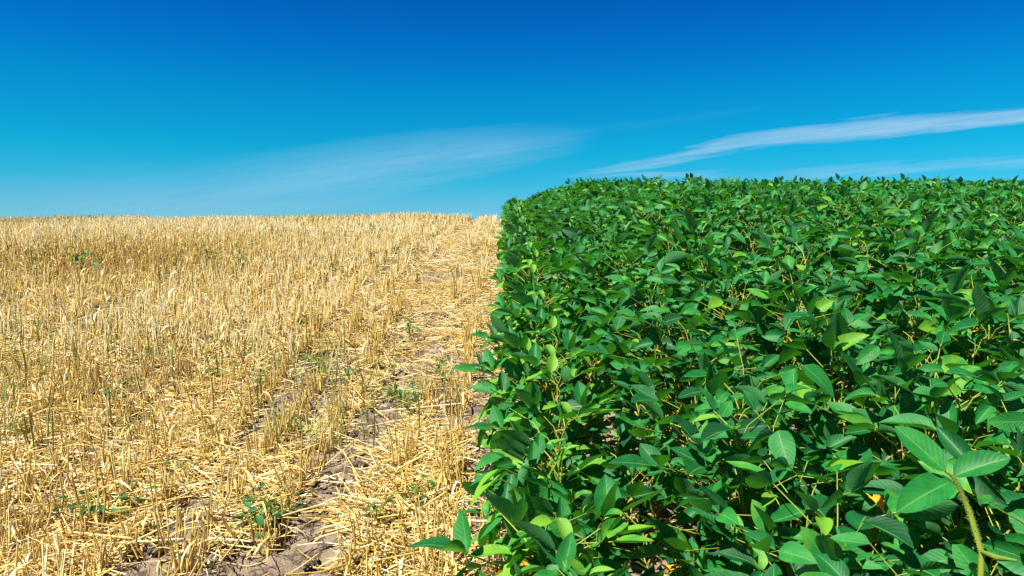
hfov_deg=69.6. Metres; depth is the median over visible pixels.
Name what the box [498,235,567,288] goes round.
soybean plant
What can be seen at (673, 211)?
soybean plant
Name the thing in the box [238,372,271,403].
stubble tuft
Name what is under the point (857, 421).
soybean plant
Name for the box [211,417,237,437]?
stubble tuft
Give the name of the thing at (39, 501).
stubble tuft
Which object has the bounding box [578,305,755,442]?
soybean plant
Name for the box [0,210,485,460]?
stubble
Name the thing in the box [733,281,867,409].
soybean plant
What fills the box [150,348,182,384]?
stubble tuft
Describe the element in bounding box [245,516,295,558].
stubble tuft
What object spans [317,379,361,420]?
stubble tuft
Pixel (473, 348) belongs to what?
stubble tuft
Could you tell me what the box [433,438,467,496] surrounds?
stubble tuft
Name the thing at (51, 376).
stubble tuft
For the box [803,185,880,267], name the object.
soybean plant
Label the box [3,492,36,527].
stubble tuft
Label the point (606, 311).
soybean plant
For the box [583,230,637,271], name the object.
soybean plant
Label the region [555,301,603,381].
soybean plant
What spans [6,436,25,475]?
stubble tuft
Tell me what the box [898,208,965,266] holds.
soybean plant
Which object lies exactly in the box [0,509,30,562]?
stubble tuft
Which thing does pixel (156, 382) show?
stubble tuft
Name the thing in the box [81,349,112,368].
stubble tuft
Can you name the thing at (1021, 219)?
soybean plant
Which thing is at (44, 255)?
weed plant
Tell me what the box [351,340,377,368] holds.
stubble tuft
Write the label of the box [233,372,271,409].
stubble tuft
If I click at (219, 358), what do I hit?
stubble tuft
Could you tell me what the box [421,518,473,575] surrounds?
stubble tuft
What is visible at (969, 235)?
soybean plant
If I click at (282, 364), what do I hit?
stubble tuft
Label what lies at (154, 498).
stubble tuft
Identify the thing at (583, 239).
soybean plant
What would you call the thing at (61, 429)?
stubble tuft
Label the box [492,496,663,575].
soybean plant
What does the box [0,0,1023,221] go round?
sky
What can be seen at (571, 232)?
soybean plant
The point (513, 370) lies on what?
soybean plant
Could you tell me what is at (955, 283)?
soybean plant
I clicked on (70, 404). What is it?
stubble tuft
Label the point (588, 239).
soybean plant
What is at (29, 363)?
stubble tuft
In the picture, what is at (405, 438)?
stubble tuft
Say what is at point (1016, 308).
soybean plant
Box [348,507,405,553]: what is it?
stubble tuft
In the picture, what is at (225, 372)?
stubble tuft
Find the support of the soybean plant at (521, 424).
on the ground at (288, 556)
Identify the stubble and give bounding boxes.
[0,211,504,575]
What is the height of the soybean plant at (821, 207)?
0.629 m
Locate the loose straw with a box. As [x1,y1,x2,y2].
[0,218,517,575]
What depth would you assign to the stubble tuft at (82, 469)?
2.33 m
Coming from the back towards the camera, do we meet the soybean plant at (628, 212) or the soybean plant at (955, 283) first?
the soybean plant at (628, 212)
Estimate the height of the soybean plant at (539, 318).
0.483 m
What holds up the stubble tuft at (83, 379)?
on the ground at (288, 556)
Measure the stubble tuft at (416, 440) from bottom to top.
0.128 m
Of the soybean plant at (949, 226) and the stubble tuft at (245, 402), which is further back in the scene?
the soybean plant at (949, 226)
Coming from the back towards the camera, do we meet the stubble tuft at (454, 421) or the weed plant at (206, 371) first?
the weed plant at (206, 371)
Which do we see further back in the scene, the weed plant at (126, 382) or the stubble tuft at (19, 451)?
the weed plant at (126, 382)
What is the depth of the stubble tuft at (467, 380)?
3.19 m
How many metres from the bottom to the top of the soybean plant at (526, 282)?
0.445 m
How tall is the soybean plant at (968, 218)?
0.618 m
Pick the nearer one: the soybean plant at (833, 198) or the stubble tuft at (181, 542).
the stubble tuft at (181, 542)
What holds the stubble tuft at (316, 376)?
on the ground at (288, 556)
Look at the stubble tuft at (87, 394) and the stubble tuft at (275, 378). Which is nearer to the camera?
the stubble tuft at (87, 394)
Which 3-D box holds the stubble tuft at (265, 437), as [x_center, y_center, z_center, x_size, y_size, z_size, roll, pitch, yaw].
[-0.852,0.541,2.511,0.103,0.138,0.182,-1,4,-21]
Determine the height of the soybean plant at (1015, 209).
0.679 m
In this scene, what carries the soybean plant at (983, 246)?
on the ground at (288, 556)
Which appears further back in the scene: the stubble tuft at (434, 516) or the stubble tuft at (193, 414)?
the stubble tuft at (193, 414)
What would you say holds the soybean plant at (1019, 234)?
on the ground at (288, 556)
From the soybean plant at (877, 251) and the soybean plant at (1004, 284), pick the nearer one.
the soybean plant at (1004, 284)
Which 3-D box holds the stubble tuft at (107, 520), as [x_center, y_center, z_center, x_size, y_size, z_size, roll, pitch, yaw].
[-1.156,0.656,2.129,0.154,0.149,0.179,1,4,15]
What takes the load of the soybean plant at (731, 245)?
on the ground at (288, 556)
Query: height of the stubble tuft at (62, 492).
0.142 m
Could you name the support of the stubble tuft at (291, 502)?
on the ground at (288, 556)
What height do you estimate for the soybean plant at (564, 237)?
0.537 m
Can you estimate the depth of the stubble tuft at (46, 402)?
2.91 m
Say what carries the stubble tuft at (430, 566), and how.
on the ground at (288, 556)
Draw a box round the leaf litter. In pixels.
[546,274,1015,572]
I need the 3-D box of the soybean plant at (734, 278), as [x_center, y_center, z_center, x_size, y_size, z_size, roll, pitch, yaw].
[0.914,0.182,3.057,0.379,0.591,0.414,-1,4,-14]
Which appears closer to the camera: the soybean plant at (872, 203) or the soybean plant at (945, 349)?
the soybean plant at (945, 349)
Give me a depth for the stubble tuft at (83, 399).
2.88 m
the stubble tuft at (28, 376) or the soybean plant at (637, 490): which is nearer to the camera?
the soybean plant at (637, 490)
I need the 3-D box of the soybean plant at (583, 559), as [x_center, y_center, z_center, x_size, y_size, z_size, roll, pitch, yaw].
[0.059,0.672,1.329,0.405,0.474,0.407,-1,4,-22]
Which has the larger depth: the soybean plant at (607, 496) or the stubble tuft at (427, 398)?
the stubble tuft at (427, 398)
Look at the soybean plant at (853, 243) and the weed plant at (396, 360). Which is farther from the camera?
the soybean plant at (853, 243)
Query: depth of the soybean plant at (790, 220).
4.39 m
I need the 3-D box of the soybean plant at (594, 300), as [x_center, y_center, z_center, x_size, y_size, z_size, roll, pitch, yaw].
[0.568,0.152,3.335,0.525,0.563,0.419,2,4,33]
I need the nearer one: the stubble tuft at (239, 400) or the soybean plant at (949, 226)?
the stubble tuft at (239, 400)
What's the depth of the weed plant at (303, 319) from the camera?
4.14 m
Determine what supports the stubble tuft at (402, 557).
on the ground at (288, 556)
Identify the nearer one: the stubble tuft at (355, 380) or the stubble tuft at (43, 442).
the stubble tuft at (43, 442)
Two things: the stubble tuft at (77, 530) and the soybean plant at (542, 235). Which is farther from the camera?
the soybean plant at (542, 235)
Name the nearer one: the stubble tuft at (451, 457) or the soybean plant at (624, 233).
the stubble tuft at (451, 457)
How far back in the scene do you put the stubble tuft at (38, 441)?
2.58 m
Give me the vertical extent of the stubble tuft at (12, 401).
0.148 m
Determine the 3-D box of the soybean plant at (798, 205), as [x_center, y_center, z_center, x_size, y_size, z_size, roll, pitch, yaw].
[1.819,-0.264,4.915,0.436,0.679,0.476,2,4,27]
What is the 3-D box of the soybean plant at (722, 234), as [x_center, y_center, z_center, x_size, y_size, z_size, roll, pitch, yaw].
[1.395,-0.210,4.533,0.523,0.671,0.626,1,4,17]
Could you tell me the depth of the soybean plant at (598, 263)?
4.28 m
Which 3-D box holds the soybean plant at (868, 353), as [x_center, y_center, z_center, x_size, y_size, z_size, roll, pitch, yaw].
[0.998,0.418,2.088,0.524,0.620,0.408,3,4,36]
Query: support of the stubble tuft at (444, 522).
on the ground at (288, 556)
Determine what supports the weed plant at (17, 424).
on the ground at (288, 556)
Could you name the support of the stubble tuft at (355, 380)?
on the ground at (288, 556)
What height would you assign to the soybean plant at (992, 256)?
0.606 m
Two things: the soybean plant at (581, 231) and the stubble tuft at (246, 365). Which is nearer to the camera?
the stubble tuft at (246, 365)
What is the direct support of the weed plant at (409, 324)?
on the ground at (288, 556)
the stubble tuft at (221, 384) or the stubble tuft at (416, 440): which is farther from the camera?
the stubble tuft at (221, 384)
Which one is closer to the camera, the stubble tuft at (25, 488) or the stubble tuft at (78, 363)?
the stubble tuft at (25, 488)
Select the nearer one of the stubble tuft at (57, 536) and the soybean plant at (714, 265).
the stubble tuft at (57, 536)
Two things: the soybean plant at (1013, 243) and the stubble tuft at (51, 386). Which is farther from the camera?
the soybean plant at (1013, 243)
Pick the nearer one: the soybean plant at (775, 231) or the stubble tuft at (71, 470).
the stubble tuft at (71, 470)
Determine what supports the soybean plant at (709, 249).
on the ground at (288, 556)
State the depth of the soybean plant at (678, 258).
3.48 m
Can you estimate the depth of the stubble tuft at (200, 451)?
2.47 m
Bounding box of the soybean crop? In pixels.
[495,172,1023,575]
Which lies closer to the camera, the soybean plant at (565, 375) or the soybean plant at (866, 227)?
the soybean plant at (565, 375)
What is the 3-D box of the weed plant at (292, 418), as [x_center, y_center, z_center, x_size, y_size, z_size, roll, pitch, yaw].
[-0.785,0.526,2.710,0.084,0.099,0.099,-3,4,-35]
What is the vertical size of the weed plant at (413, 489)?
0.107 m
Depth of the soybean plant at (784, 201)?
5.12 m
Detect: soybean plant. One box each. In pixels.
[408,474,665,568]
[452,326,591,463]
[455,491,654,575]
[456,438,584,544]
[459,329,609,467]
[461,380,606,557]
[462,381,620,522]
[469,301,576,401]
[469,342,629,491]
[470,439,600,575]
[474,430,614,574]
[475,361,605,501]
[476,327,581,406]
[478,303,574,398]
[478,468,605,575]
[479,255,578,311]
[480,281,578,356]
[487,251,571,313]
[488,290,574,361]
[489,344,602,438]
[491,250,552,301]
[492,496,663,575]
[493,264,561,307]
[494,224,541,288]
[494,235,550,292]
[496,543,630,575]
[497,245,562,303]
[497,487,617,574]
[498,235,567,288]
[499,248,549,286]
[499,254,554,300]
[500,229,546,271]
[501,233,553,291]
[501,274,560,343]
[502,275,563,321]
[503,279,576,342]
[504,292,575,381]
[507,223,552,266]
[509,223,547,250]
[509,250,554,293]
[512,521,632,575]
[513,296,586,392]
[515,308,597,403]
[519,282,578,355]
[541,350,632,443]
[545,210,626,296]
[546,208,598,253]
[549,278,579,309]
[551,271,612,308]
[551,278,615,328]
[553,216,634,298]
[553,220,621,278]
[554,269,591,307]
[555,215,596,251]
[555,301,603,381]
[555,316,603,382]
[557,235,637,288]
[558,234,689,360]
[560,370,678,461]
[561,218,631,258]
[562,220,632,273]
[562,249,704,339]
[563,216,632,272]
[563,235,658,283]
[563,338,624,383]
[564,301,620,369]
[567,231,636,292]
[569,232,655,332]
[572,243,691,312]
[572,466,741,573]
[573,423,687,523]
[575,245,639,288]
[578,285,747,405]
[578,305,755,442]
[579,254,649,339]
[580,259,666,355]
[581,256,727,405]
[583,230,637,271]
[585,239,658,298]
[587,275,687,378]
[589,267,684,357]
[590,268,709,400]
[591,304,732,438]
[595,295,721,432]
[595,308,769,446]
[599,253,681,339]
[599,298,697,439]
[599,427,680,530]
[605,517,750,575]
[606,191,668,229]
[607,200,671,240]
[608,422,723,531]
[609,402,854,575]
[612,353,791,501]
[614,335,777,446]
[618,385,923,575]
[619,206,660,237]
[624,199,702,248]
[626,206,694,256]
[628,214,713,294]
[630,220,691,293]
[630,341,778,484]
[631,325,705,381]
[634,203,683,264]
[642,221,716,299]
[643,384,841,546]
[645,229,724,313]
[647,209,749,285]
[648,219,704,274]
[650,219,711,284]
[650,329,838,565]
[656,219,735,283]
[659,384,884,573]
[662,234,720,299]
[664,243,748,359]
[668,222,739,336]
[668,449,957,575]
[673,258,800,369]
[674,245,757,319]
[674,246,796,353]
[686,194,742,252]
[688,446,861,575]
[690,461,913,575]
[691,194,750,241]
[693,192,745,236]
[693,259,784,377]
[693,261,780,371]
[696,204,765,252]
[696,255,760,336]
[698,204,738,230]
[699,249,786,352]
[702,198,791,273]
[702,200,772,255]
[704,207,759,243]
[704,532,965,575]
[713,196,807,295]
[713,222,802,294]
[715,231,838,332]
[721,218,763,268]
[721,230,781,270]
[725,224,811,330]
[725,255,858,374]
[726,194,798,251]
[728,198,783,227]
[729,224,823,314]
[730,283,883,446]
[732,221,824,309]
[733,241,806,342]
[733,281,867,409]
[737,312,852,423]
[743,307,934,476]
[747,472,862,548]
[748,193,813,253]
[748,299,877,449]
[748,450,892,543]
[749,225,858,342]
[754,202,785,244]
[755,242,836,332]
[759,210,813,280]
[761,266,883,365]
[761,330,963,536]
[762,199,816,278]
[762,349,905,517]
[764,312,906,464]
[766,199,805,279]
[772,213,826,287]
[776,264,882,374]
[777,522,964,575]
[781,205,870,281]
[782,213,836,282]
[791,215,886,277]
[791,221,881,296]
[796,259,878,388]
[798,265,916,390]
[798,277,916,395]
[798,350,1010,537]
[799,197,835,248]
[799,204,842,266]
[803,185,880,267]
[808,351,1023,553]
[810,213,872,246]
[810,376,1022,571]
[811,228,901,325]
[811,237,876,269]
[813,196,871,267]
[814,221,911,316]
[816,191,861,247]
[818,227,940,326]
[822,324,1023,568]
[827,214,902,285]
[829,230,950,345]
[836,228,965,339]
[837,282,993,394]
[838,197,909,287]
[839,213,889,249]
[844,213,909,269]
[846,250,906,336]
[846,263,993,449]
[848,269,977,396]
[849,278,979,427]
[851,206,904,247]
[851,208,891,247]
[852,520,1002,575]
[854,198,954,291]
[855,208,949,337]
[857,240,986,373]
[860,190,918,238]
[861,363,1023,566]
[863,224,988,350]
[869,217,951,271]
[869,221,934,287]
[870,201,895,217]
[870,284,1023,514]
[872,383,1023,575]
[877,233,957,301]
[882,219,969,292]
[883,256,1018,396]
[888,269,979,363]
[889,289,1023,448]
[889,310,1021,477]
[895,426,1017,575]
[896,273,1023,395]
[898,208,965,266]
[906,188,949,215]
[906,192,963,235]
[910,195,955,244]
[910,219,963,270]
[916,207,962,268]
[918,226,1022,332]
[920,447,1023,575]
[925,256,1023,409]
[929,201,987,237]
[930,214,983,268]
[931,296,1023,527]
[933,214,984,267]
[935,228,1002,287]
[939,203,987,241]
[946,236,1023,334]
[948,248,1023,337]
[951,220,1022,246]
[952,215,1013,294]
[953,248,1023,338]
[956,212,1008,238]
[956,345,1023,481]
[957,200,1023,243]
[960,201,1020,238]
[964,223,1023,282]
[965,201,1023,259]
[969,249,1023,349]
[970,226,1023,335]
[972,280,1023,363]
[973,200,1020,218]
[978,296,1023,433]
[982,198,1023,235]
[985,241,1023,286]
[988,334,1023,369]
[989,268,1023,339]
[989,292,1023,365]
[990,200,1023,235]
[990,213,1023,244]
[994,236,1023,296]
[999,225,1023,260]
[1008,218,1023,236]
[1009,237,1023,283]
[1011,246,1023,252]
[1015,348,1023,360]
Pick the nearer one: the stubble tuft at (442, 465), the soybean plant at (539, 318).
the stubble tuft at (442, 465)
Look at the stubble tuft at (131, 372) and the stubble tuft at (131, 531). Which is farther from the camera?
the stubble tuft at (131, 372)
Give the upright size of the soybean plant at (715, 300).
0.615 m
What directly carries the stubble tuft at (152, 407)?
on the ground at (288, 556)
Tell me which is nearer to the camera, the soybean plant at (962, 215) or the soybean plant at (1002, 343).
the soybean plant at (1002, 343)
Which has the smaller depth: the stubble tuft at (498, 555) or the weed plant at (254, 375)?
the stubble tuft at (498, 555)
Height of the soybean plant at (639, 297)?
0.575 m
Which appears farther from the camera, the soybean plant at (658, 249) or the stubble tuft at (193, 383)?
the soybean plant at (658, 249)
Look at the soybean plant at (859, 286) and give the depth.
2.84 m
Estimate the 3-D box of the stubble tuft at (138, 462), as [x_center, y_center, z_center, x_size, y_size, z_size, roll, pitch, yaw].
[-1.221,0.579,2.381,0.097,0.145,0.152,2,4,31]
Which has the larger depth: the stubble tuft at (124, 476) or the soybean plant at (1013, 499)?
the stubble tuft at (124, 476)
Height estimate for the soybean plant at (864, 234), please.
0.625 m
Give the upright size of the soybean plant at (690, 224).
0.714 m
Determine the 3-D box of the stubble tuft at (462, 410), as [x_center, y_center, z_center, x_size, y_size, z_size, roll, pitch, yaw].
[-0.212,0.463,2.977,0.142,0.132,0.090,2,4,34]
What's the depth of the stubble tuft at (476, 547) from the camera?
1.90 m
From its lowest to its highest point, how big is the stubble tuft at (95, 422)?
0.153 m
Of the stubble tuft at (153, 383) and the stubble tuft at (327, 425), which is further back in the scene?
the stubble tuft at (153, 383)
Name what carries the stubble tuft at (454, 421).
on the ground at (288, 556)
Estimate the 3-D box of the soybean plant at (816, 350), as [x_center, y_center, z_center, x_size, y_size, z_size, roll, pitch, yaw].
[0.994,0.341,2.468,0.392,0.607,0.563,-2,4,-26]
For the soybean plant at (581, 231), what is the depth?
4.62 m
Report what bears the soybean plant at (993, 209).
on the ground at (288, 556)
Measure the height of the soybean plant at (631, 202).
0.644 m
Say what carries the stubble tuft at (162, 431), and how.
on the ground at (288, 556)
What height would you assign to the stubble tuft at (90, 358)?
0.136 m
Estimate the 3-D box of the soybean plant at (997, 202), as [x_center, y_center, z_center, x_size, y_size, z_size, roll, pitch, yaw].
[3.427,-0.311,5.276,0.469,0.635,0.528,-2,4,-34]
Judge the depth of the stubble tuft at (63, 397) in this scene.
3.01 m
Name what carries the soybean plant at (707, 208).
on the ground at (288, 556)
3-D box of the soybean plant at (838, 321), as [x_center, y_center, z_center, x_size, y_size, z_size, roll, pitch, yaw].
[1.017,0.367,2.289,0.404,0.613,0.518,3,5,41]
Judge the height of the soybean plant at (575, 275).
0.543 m
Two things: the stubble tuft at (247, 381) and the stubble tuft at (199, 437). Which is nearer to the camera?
the stubble tuft at (199, 437)
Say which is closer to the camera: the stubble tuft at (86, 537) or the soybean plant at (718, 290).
the stubble tuft at (86, 537)
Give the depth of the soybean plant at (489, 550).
1.43 m
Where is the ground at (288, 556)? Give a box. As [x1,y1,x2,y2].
[0,226,1023,575]
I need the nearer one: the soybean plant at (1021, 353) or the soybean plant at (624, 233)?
the soybean plant at (1021, 353)
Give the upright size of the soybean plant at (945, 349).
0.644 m
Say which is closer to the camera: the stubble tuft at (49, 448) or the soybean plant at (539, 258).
the stubble tuft at (49, 448)
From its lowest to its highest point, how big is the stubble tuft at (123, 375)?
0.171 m
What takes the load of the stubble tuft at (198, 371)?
on the ground at (288, 556)
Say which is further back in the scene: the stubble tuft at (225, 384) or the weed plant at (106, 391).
the stubble tuft at (225, 384)
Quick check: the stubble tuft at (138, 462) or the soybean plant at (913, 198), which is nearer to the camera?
the stubble tuft at (138, 462)
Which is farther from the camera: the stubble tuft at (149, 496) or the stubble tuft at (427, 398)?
the stubble tuft at (427, 398)
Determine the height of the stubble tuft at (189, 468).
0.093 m
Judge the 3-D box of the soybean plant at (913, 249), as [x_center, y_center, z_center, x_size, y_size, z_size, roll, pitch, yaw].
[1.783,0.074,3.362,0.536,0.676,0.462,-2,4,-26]
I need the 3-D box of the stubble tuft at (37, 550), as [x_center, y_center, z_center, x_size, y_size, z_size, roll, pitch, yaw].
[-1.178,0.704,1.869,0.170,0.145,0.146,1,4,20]
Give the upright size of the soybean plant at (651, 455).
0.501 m
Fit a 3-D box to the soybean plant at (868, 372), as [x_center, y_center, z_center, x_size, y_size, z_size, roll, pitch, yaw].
[1.013,0.466,1.927,0.385,0.586,0.495,-3,5,-43]
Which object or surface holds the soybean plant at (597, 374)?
on the ground at (288, 556)
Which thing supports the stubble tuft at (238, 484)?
on the ground at (288, 556)
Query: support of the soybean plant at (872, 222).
on the ground at (288, 556)
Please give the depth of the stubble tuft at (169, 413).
2.93 m
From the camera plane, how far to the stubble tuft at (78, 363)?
3.33 m
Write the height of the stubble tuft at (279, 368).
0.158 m
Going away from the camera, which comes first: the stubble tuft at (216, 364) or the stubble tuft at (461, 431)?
the stubble tuft at (461, 431)
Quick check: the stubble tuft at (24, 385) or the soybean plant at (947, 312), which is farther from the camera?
the stubble tuft at (24, 385)
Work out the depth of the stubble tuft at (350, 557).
1.86 m
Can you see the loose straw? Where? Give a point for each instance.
(394, 477)
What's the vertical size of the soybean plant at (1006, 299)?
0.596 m
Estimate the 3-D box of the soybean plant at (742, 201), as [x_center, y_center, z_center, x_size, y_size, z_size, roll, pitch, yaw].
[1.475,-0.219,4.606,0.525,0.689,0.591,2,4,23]
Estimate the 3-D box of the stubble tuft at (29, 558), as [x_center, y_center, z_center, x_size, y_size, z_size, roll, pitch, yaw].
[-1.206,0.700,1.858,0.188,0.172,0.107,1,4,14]
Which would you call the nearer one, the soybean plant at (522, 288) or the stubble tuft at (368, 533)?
the stubble tuft at (368, 533)
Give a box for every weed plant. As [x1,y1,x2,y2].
[6,417,28,436]
[33,247,51,263]
[53,481,154,516]
[64,245,98,274]
[103,389,124,406]
[118,375,138,393]
[163,456,200,474]
[169,250,181,261]
[205,367,228,381]
[207,247,220,262]
[235,502,280,537]
[241,482,300,514]
[250,367,264,386]
[258,496,304,519]
[287,417,310,438]
[298,315,307,324]
[301,353,330,364]
[312,357,326,373]
[332,260,346,273]
[341,366,358,380]
[361,494,393,523]
[371,379,428,399]
[387,356,401,378]
[399,395,416,413]
[400,316,420,339]
[401,474,435,507]
[430,356,452,382]
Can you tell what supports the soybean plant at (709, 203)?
on the ground at (288, 556)
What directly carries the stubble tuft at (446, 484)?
on the ground at (288, 556)
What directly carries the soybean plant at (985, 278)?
on the ground at (288, 556)
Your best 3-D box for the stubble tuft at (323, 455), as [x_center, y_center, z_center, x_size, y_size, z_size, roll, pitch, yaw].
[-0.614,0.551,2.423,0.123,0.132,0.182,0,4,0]
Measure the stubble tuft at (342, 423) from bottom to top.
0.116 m
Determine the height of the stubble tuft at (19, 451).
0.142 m
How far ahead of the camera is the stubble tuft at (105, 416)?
2.74 m
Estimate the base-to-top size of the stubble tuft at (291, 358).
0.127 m
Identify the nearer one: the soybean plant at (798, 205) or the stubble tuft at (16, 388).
the stubble tuft at (16, 388)
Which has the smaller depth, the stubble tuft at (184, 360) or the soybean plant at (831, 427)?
the soybean plant at (831, 427)
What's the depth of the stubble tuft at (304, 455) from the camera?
2.41 m
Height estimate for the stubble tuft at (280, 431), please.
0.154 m
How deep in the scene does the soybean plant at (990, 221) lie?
4.18 m
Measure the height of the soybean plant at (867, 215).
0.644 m
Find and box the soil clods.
[0,263,993,575]
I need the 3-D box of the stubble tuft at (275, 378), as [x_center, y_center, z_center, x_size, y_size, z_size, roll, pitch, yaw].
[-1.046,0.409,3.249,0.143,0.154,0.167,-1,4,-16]
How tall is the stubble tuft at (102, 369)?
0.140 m
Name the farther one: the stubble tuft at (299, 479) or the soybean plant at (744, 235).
the soybean plant at (744, 235)
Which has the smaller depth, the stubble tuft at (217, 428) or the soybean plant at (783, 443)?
the soybean plant at (783, 443)
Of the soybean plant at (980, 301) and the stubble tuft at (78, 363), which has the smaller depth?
the soybean plant at (980, 301)
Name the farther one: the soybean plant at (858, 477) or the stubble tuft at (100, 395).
the stubble tuft at (100, 395)
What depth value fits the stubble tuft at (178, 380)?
3.05 m
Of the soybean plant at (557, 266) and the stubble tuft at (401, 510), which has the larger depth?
the soybean plant at (557, 266)
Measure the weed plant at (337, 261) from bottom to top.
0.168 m
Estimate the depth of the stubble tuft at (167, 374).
3.26 m
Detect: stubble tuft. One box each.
[0,376,31,399]
[0,389,33,411]
[0,471,50,519]
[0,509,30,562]
[1,443,52,499]
[1,559,31,575]
[2,451,69,496]
[3,369,30,394]
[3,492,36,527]
[4,348,40,374]
[4,383,32,405]
[5,385,60,421]
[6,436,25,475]
[6,463,66,502]
[6,504,52,546]
[9,439,32,466]
[10,395,44,433]
[12,417,75,448]
[12,453,56,489]
[14,355,56,380]
[14,371,33,387]
[15,358,36,374]
[15,486,48,538]
[15,533,79,569]
[17,362,38,387]
[21,378,62,418]
[21,443,65,474]
[22,386,57,413]
[22,406,76,439]
[23,407,59,454]
[25,475,63,523]
[26,385,46,398]
[30,520,81,560]
[31,478,64,531]
[31,533,90,565]
[33,359,96,402]
[38,394,79,427]
[39,375,60,395]
[40,412,102,448]
[41,359,69,392]
[43,368,82,399]
[44,357,81,387]
[49,350,83,368]
[50,442,107,486]
[51,401,82,431]
[51,449,112,499]
[52,554,122,575]
[53,427,87,462]
[53,509,104,553]
[55,350,92,380]
[57,379,76,406]
[58,383,111,415]
[58,513,93,544]
[59,367,97,390]
[64,430,117,470]
[65,378,99,419]
[66,445,96,484]
[67,345,109,373]
[71,360,107,390]
[73,408,108,448]
[73,483,118,526]
[74,420,99,452]
[79,481,143,538]
[80,377,120,405]
[80,524,122,575]
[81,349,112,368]
[81,534,114,575]
[82,369,141,400]
[85,471,141,505]
[86,400,118,433]
[86,447,136,513]
[92,354,125,386]
[94,389,131,424]
[96,364,125,395]
[100,427,131,459]
[103,354,126,375]
[106,404,156,445]
[108,448,144,490]
[108,510,167,554]
[110,357,151,380]
[110,362,129,391]
[112,396,135,424]
[114,341,136,363]
[114,497,156,535]
[114,507,144,559]
[116,419,179,471]
[117,361,136,390]
[119,402,156,438]
[120,445,151,482]
[126,392,154,418]
[128,374,153,404]
[129,343,168,378]
[132,371,170,391]
[132,494,208,563]
[133,365,167,394]
[135,433,168,470]
[136,472,191,516]
[137,341,171,365]
[138,376,152,402]
[139,350,161,372]
[141,379,188,413]
[141,399,165,426]
[141,459,177,508]
[145,398,163,427]
[145,462,203,504]
[146,558,206,575]
[149,512,228,575]
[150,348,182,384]
[150,352,184,382]
[151,389,172,420]
[155,413,198,442]
[159,415,190,450]
[163,369,203,402]
[164,358,211,392]
[166,347,208,378]
[169,508,210,554]
[169,534,202,575]
[170,350,199,372]
[171,405,196,429]
[174,458,195,479]
[178,384,214,422]
[178,428,215,455]
[181,493,238,536]
[182,437,220,464]
[183,372,201,396]
[183,474,240,531]
[185,339,204,367]
[187,360,218,386]
[190,406,243,451]
[191,373,214,412]
[194,368,233,400]
[195,423,218,458]
[200,360,241,392]
[203,349,229,367]
[203,390,215,414]
[206,412,236,447]
[207,354,226,374]
[208,373,243,394]
[208,380,239,403]
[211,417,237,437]
[212,434,269,470]
[215,350,259,377]
[219,453,255,511]
[223,407,247,437]
[224,385,251,426]
[227,396,253,429]
[229,387,256,416]
[231,445,257,488]
[232,358,260,386]
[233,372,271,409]
[236,413,283,453]
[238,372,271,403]
[242,509,308,554]
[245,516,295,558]
[246,378,267,410]
[248,407,290,446]
[250,425,274,462]
[252,394,306,434]
[255,495,282,533]
[261,360,288,392]
[262,369,275,390]
[264,358,294,383]
[265,346,297,369]
[269,355,290,379]
[269,463,302,507]
[270,352,289,379]
[270,423,331,478]
[271,470,310,516]
[272,454,313,497]
[274,407,309,442]
[275,389,309,428]
[278,406,304,440]
[278,445,326,488]
[279,406,319,431]
[282,387,309,418]
[295,411,345,456]
[297,382,313,408]
[301,385,355,423]
[303,364,323,399]
[303,434,344,472]
[304,365,330,391]
[306,369,334,395]
[310,391,351,435]
[316,353,334,381]
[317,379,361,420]
[318,521,362,575]
[322,401,337,427]
[332,410,353,439]
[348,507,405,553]
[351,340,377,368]
[354,367,376,384]
[368,435,437,475]
[382,495,434,528]
[386,430,423,455]
[388,422,445,472]
[389,522,423,575]
[390,431,418,452]
[397,494,459,567]
[397,547,442,575]
[399,400,435,438]
[406,369,449,403]
[410,362,452,397]
[413,503,469,535]
[414,377,449,409]
[420,481,481,522]
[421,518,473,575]
[424,447,464,502]
[426,503,453,565]
[430,381,479,414]
[430,465,471,504]
[431,421,460,452]
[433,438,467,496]
[434,432,477,476]
[435,424,481,472]
[437,371,485,414]
[438,450,460,487]
[439,380,463,409]
[440,438,481,464]
[441,415,478,449]
[443,489,466,516]
[444,407,486,452]
[446,411,466,432]
[449,387,472,417]
[452,361,482,393]
[455,352,479,382]
[464,338,479,359]
[471,533,501,573]
[473,504,505,557]
[475,307,486,330]
[479,493,506,534]
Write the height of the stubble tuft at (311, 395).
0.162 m
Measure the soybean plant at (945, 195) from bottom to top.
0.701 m
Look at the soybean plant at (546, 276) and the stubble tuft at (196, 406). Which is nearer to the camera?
the stubble tuft at (196, 406)
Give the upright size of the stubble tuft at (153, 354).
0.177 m
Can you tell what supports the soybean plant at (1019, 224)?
on the ground at (288, 556)
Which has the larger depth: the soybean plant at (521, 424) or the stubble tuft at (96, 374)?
the stubble tuft at (96, 374)
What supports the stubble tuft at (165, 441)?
on the ground at (288, 556)
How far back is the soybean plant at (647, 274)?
3.60 m
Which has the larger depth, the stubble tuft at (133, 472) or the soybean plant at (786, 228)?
the soybean plant at (786, 228)
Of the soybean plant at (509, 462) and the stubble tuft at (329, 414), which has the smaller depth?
the soybean plant at (509, 462)
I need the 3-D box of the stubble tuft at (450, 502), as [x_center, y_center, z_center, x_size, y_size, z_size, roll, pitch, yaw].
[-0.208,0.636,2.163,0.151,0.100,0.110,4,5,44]
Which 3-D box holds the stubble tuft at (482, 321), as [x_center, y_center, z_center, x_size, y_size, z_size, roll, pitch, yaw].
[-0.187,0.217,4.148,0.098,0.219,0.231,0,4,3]
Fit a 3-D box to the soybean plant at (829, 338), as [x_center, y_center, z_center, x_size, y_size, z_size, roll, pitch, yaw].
[0.952,0.368,2.235,0.575,0.620,0.400,2,4,29]
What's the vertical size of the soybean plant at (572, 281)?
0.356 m

